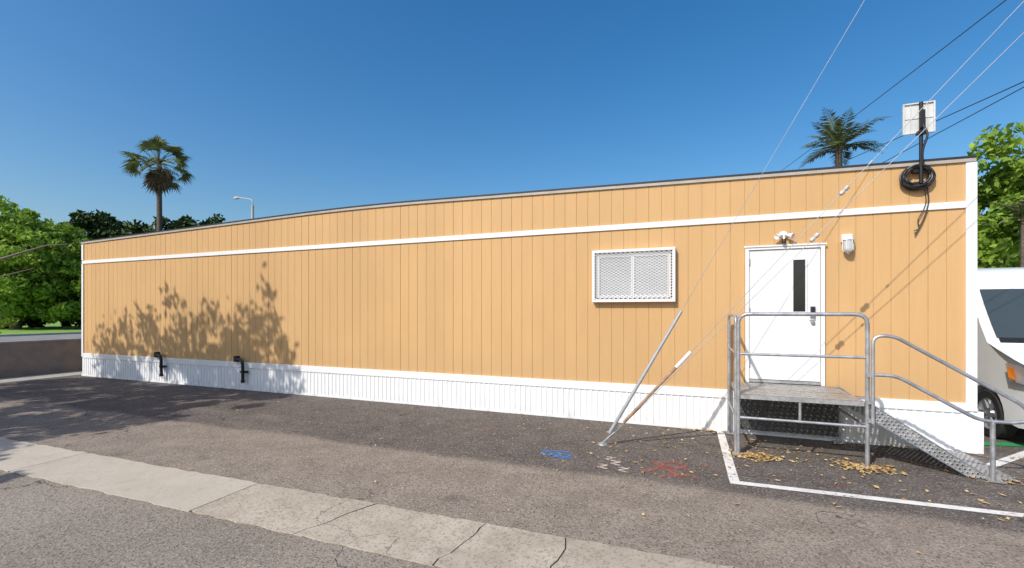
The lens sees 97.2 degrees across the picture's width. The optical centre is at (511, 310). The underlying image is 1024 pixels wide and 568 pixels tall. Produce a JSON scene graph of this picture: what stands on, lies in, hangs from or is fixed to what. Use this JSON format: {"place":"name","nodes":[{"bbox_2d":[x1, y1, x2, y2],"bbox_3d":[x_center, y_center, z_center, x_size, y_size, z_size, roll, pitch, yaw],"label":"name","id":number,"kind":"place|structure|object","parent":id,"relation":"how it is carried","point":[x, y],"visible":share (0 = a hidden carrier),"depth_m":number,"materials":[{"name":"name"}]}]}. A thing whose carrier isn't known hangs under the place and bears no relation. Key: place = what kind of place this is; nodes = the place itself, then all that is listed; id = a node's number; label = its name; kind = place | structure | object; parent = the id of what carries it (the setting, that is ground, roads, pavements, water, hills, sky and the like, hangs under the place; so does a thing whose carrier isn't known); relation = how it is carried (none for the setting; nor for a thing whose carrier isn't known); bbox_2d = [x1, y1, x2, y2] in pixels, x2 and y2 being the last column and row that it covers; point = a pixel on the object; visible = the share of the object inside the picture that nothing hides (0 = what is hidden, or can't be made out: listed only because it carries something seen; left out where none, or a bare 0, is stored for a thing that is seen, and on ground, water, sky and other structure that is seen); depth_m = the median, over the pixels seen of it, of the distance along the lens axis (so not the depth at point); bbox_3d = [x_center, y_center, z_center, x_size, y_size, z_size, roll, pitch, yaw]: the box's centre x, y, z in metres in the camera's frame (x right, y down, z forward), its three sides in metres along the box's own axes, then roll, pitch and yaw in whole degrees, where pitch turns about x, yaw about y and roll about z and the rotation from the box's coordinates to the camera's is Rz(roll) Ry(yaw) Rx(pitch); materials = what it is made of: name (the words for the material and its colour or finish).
{"place":"outdoors","nodes":[
{"label":"outdoors","id":0,"kind":"place"},
{"bbox_2d":[0,321,80,334],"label":"lawn","id":1,"kind":"structure","parent":0,"point":[53,328],"depth_m":43.01,"materials":[{"name":"green plant"}]},
{"bbox_2d":[4,294,80,327],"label":"hedge","id":2,"kind":"object","parent":1,"relation":"on","point":[36,323],"visible":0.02,"depth_m":49.43,"materials":[{"name":"green plant"}]},
{"bbox_2d":[0,195,86,329],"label":"broadleaf tree","id":3,"kind":"object","parent":1,"relation":"on","point":[19,228],"visible":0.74,"depth_m":41.55,"materials":[{"name":"green plant"}]},
{"bbox_2d":[25,237,88,328],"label":"broadleaf tree","id":4,"kind":"object","parent":1,"relation":"on","point":[65,305],"visible":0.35,"depth_m":42.51,"materials":[{"name":"green plant"}]},
{"bbox_2d":[59,209,124,246],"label":"broadleaf tree","id":5,"kind":"object","parent":1,"relation":"on","point":[98,224],"visible":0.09,"depth_m":53.16,"materials":[{"name":"green plant"}]},
{"bbox_2d":[107,219,169,237],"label":"broadleaf tree","id":6,"kind":"object","parent":1,"relation":"on","point":[130,228],"visible":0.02,"depth_m":52.74,"materials":[{"name":"green plant"}]},
{"bbox_2d":[120,135,195,230],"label":"fan palm","id":7,"kind":"object","parent":1,"relation":"on","point":[158,181],"visible":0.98,"depth_m":51.67,"materials":[{"name":"green plant"}]},
{"bbox_2d":[0,334,80,341],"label":"street","id":8,"kind":"structure","parent":0,"point":[35,337],"depth_m":32.16,"materials":[{"name":"grey asphalt"}]},
{"bbox_2d":[0,370,81,382],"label":"concrete walkway","id":9,"kind":"structure","parent":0,"point":[30,377],"depth_m":12.98,"materials":[{"name":"grey concrete"}]},
{"bbox_2d":[233,196,253,218],"bbox_3d":[-15.503,-2.447,26.231,1.600,8.474,0.400,0,0,21],"label":"street lamp","id":10,"kind":"object","parent":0,"point":[252,208],"visible":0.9,"depth_m":25.99,"materials":[{"name":"metal"}]},
{"bbox_2d":[0,375,1023,567],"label":"asphalt lot","id":11,"kind":"structure","parent":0,"point":[268,438],"depth_m":4.91,"materials":[{"name":"grey asphalt"}]},
{"bbox_2d":[9,471,565,567],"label":"joint dirt","id":12,"kind":"structure","parent":11,"relation":"on","point":[478,530],"depth_m":3.55,"materials":[{"name":"brown soil"}]},
{"bbox_2d":[0,437,732,567],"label":"concrete gutter","id":13,"kind":"object","parent":11,"relation":"on","point":[413,536],"visible":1,"depth_m":4.08,"materials":[{"name":"grey concrete"}]},
{"bbox_2d":[23,382,1023,566],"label":"leaf litter","id":14,"kind":"object","parent":11,"relation":"on","point":[760,454],"visible":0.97,"depth_m":5.53,"materials":[{"name":"yellow plant"}]},
{"bbox_2d":[82,357,983,453],"bbox_3d":[-1.014,1.590,15.172,20.124,0.600,12.017,0,0,21],"label":"skirting","id":15,"kind":"object","parent":11,"relation":"on","point":[952,430],"visible":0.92,"depth_m":8.21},
{"bbox_2d":[81,374,978,453],"bbox_3d":[-3.204,1.865,9.566,20.060,0.040,0.008,0,0,21],"label":"skirting base rail","id":16,"kind":"object","parent":15,"relation":"attached to","point":[744,432],"visible":1,"depth_m":7.95,"materials":[{"name":"white metal"}]},
{"bbox_3d":[-1.053,-0.461,15.202,19.960,3.461,11.988,0,0,21],"label":"rear and end walls","id":17,"kind":"object","parent":15,"relation":"on","visible":0},
{"bbox_2d":[83,162,969,402],"bbox_3d":[-3.212,-0.461,9.601,19.960,3.461,0.007,0,0,21],"label":"front siding","id":18,"kind":"object","parent":17,"relation":"attached to","point":[521,306],"visible":0.94,"depth_m":8.14,"materials":[{"name":"paint"}]},
{"bbox_2d":[154,352,166,376],"bbox_3d":[-9.244,1.390,11.835,0.428,0.620,0.139,0,0,26],"label":"drain pipe","id":19,"kind":"object","parent":18,"relation":"attached to","point":[161,365],"visible":1,"depth_m":11.74,"materials":[{"name":"black plastic"}]},
{"bbox_2d":[233,356,247,382],"bbox_3d":[-6.491,1.390,10.774,0.428,0.620,0.139,0,0,26],"label":"drain pipe","id":20,"kind":"object","parent":18,"relation":"attached to","point":[240,360],"visible":1,"depth_m":10.68,"materials":[{"name":"black plastic"}]},
{"bbox_2d":[592,247,674,301],"bbox_3d":[2.012,-0.590,7.527,1.340,0.880,0.104,0,0,21],"label":"security screen frame","id":21,"kind":"object","parent":18,"relation":"attached to","point":[636,250],"visible":1,"depth_m":7.46,"materials":[{"name":"white metal"}]},
{"bbox_2d":[595,250,671,299],"bbox_3d":[1.999,-0.590,7.493,1.254,0.797,0.010,0,0,21],"label":"security screen mesh","id":22,"kind":"object","parent":21,"relation":"in","point":[633,275],"visible":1,"depth_m":7.48,"materials":[{"name":"white metal"}]},
{"bbox_2d":[597,252,670,297],"bbox_3d":[2.023,-0.590,7.555,1.200,0.740,0.044,0,0,21],"label":"window frame","id":23,"kind":"object","parent":18,"relation":"attached to","point":[632,277],"visible":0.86,"depth_m":7.53,"materials":[{"name":"white metal"}]},
{"bbox_2d":[600,255,667,294],"bbox_3d":[2.027,-0.590,7.565,1.100,0.640,0.020,0,0,21],"label":"window blind","id":24,"kind":"object","parent":23,"relation":"in","point":[625,273],"depth_m":7.54,"materials":[{"name":"white plastic"}]},
{"bbox_2d":[774,231,794,243],"bbox_3d":[4.046,-1.097,6.715,0.270,0.195,0.157,0,0,21],"label":"floodlight","id":25,"kind":"object","parent":18,"relation":"attached to","point":[782,235],"visible":1,"depth_m":6.70,"materials":[{"name":"white paint"}]},
{"bbox_2d":[744,243,826,385],"bbox_3d":[4.071,0.049,6.758,1.075,2.082,0.060,0,0,21],"label":"door frame","id":26,"kind":"object","parent":18,"relation":"attached to","point":[821,246],"visible":0.92,"depth_m":6.66,"materials":[{"name":"white metal"}]},
{"bbox_2d":[749,248,819,381],"bbox_3d":[4.077,0.056,6.776,0.921,1.958,0.022,0,0,21],"label":"door leaf","id":27,"kind":"object","parent":26,"relation":"in","point":[786,334],"visible":0.89,"depth_m":6.78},
{"bbox_2d":[791,258,806,311],"bbox_3d":[4.252,-0.375,6.686,0.195,0.810,0.020,0,0,21],"label":"door window frame","id":28,"kind":"object","parent":27,"relation":"in","point":[805,259],"visible":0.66,"depth_m":6.68,"materials":[{"name":"white metal"}]},
{"bbox_2d":[793,260,804,311],"bbox_3d":[4.254,-0.375,6.691,0.155,0.770,0.008,0,0,21],"label":"door window glass","id":29,"kind":"object","parent":28,"relation":"in","point":[798,285],"visible":1,"depth_m":6.69,"materials":[{"name":"black glass"}]},
{"bbox_2d":[810,306,815,323],"bbox_3d":[4.378,0.064,6.598,0.106,0.268,0.093,0,0,21],"label":"door lock","id":30,"kind":"object","parent":27,"relation":"attached to","point":[812,308],"depth_m":6.60,"materials":[{"name":"metal"}]},
{"bbox_2d":[749,379,820,384],"bbox_3d":[4.072,1.062,6.763,0.935,0.035,0.050,0,0,21],"label":"door threshold","id":31,"kind":"object","parent":26,"relation":"attached to","point":[787,382],"depth_m":6.73,"materials":[{"name":"silver metal"}]},
{"bbox_2d":[841,234,853,253],"bbox_3d":[4.783,-0.953,6.430,0.142,0.294,0.159,0,0,21],"label":"wall lamp","id":32,"kind":"object","parent":18,"relation":"attached to","point":[847,240],"visible":1,"depth_m":6.38,"materials":[{"name":"white paint"}]},
{"bbox_2d":[899,100,935,234],"bbox_3d":[5.516,-1.936,6.132,0.404,1.798,0.186,0,0,21],"label":"panel antenna","id":33,"kind":"object","parent":18,"relation":"attached to","point":[921,121],"visible":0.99,"depth_m":6.12,"materials":[{"name":"white plastic"}]},
{"bbox_2d":[81,162,976,412],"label":"white trim","id":34,"kind":"structure","parent":17,"relation":"attached to","point":[969,204],"depth_m":7.47,"materials":[{"name":"paint"}]},
{"bbox_2d":[81,155,976,243],"bbox_3d":[-1.052,-2.101,15.205,20.060,0.277,12.082,0,0,21],"label":"roof edge","id":35,"kind":"object","parent":17,"relation":"on","point":[949,160],"visible":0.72,"depth_m":7.72,"materials":[{"name":"paint"}]},
{"bbox_2d":[541,450,572,458],"bbox_3d":[0.605,1.881,5.950,0.454,0.002,0.288,0,0,21],"label":"blue spray marking","id":36,"kind":"object","parent":11,"relation":"on","point":[559,454],"visible":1,"depth_m":5.92,"materials":[{"name":"blue paint"}]},
{"bbox_2d":[597,456,628,471],"bbox_3d":[1.267,1.881,5.562,0.386,0.002,0.519,0,0,21],"label":"white spray marking","id":37,"kind":"object","parent":11,"relation":"on","point":[613,463],"visible":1,"depth_m":5.53,"materials":[{"name":"white paint"}]},
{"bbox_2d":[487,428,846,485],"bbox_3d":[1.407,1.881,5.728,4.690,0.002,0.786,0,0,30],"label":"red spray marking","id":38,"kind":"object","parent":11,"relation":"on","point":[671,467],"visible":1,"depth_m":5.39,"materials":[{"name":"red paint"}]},
{"bbox_2d":[800,107,889,167],"bbox_3d":[18.219,-4.613,25.163,4.397,13.007,4.571,0,0,21],"label":"feather palm","id":39,"kind":"object","parent":11,"relation":"on","point":[835,142],"visible":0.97,"depth_m":24.87,"materials":[{"name":"green plant"}]},
{"bbox_2d":[717,431,1023,516],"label":"parking line","id":40,"kind":"object","parent":11,"relation":"on","point":[732,472],"visible":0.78,"depth_m":4.76,"materials":[{"name":"white paint"}]},
{"bbox_2d":[724,312,1023,483],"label":"access ramp","id":41,"kind":"structure","parent":11,"relation":"on","point":[799,396],"depth_m":5.74,"materials":[{"name":"grey metal"}]},
{"bbox_2d":[967,122,1023,267],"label":"broadleaf tree","id":42,"kind":"object","parent":11,"relation":"on","point":[998,245],"visible":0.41,"depth_m":17.54,"materials":[{"name":"green plant"}]},
{"bbox_2d":[977,267,1023,438],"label":"parked van","id":43,"kind":"object","parent":11,"relation":"on","point":[1000,329],"visible":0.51,"depth_m":6.79,"materials":[{"name":"white paint"}]},
{"bbox_2d":[984,442,1023,446],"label":"green kerb marking","id":44,"kind":"object","parent":11,"relation":"on","point":[1006,444],"depth_m":6.35,"materials":[{"name":"paint"}]},
{"bbox_2d":[990,197,1023,266],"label":"feather palm","id":45,"kind":"object","parent":11,"relation":"on","point":[1016,211],"visible":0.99,"depth_m":15.21,"materials":[{"name":"green plant"}]},
{"bbox_3d":[7.439,-4.360,4.008,0.320,12.700,2.200,0,0,21],"label":"utility pole","id":46,"kind":"object","parent":11,"relation":"on","visible":0},
{"bbox_2d":[598,0,1023,445],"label":"guy wire","id":47,"kind":"object","parent":46,"relation":"attached to","point":[687,355],"visible":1,"depth_m":5.97,"materials":[{"name":"white paint"}]},
{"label":"utility pole","id":48,"kind":"object","parent":11,"relation":"on","visible":0},
{"bbox_2d":[781,0,1023,170],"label":"overhead cable","id":49,"kind":"object","parent":48,"relation":"attached to","point":[938,119],"visible":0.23,"depth_m":9.31,"materials":[{"name":"metal"}]},
{"bbox_2d":[0,0,1023,312],"label":"sky","id":50,"kind":"structure","parent":0,"point":[284,106],"materials":[{"name":"blue"}]},
{"label":"ground","id":51,"kind":"structure","parent":0,"visible":0},
{"bbox_2d":[0,244,69,332],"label":"overhanging branch","id":52,"kind":"object","parent":51,"relation":"on","point":[9,321],"visible":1,"depth_m":13.38,"materials":[{"name":"green plant"}]},
{"bbox_2d":[0,332,80,336],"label":"kerb","id":53,"kind":"structure","parent":51,"relation":"on","point":[6,335],"depth_m":35.09,"materials":[{"name":"concrete"}]},
{"bbox_2d":[0,340,81,377],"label":"boundary wall","id":54,"kind":"structure","parent":51,"relation":"on","point":[27,358],"depth_m":13.47,"materials":[{"name":"paint"}]},
{"bbox_2d":[0,338,80,343],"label":"cap","id":55,"kind":"object","parent":54,"relation":"on","point":[3,342],"depth_m":13.44,"materials":[{"name":"grey concrete"}]},
{"bbox_2d":[153,208,1018,236],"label":"distant tree row","id":56,"kind":"object","parent":51,"relation":"on","point":[185,221],"visible":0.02,"depth_m":53.62,"materials":[{"name":"green plant"}]}
]}

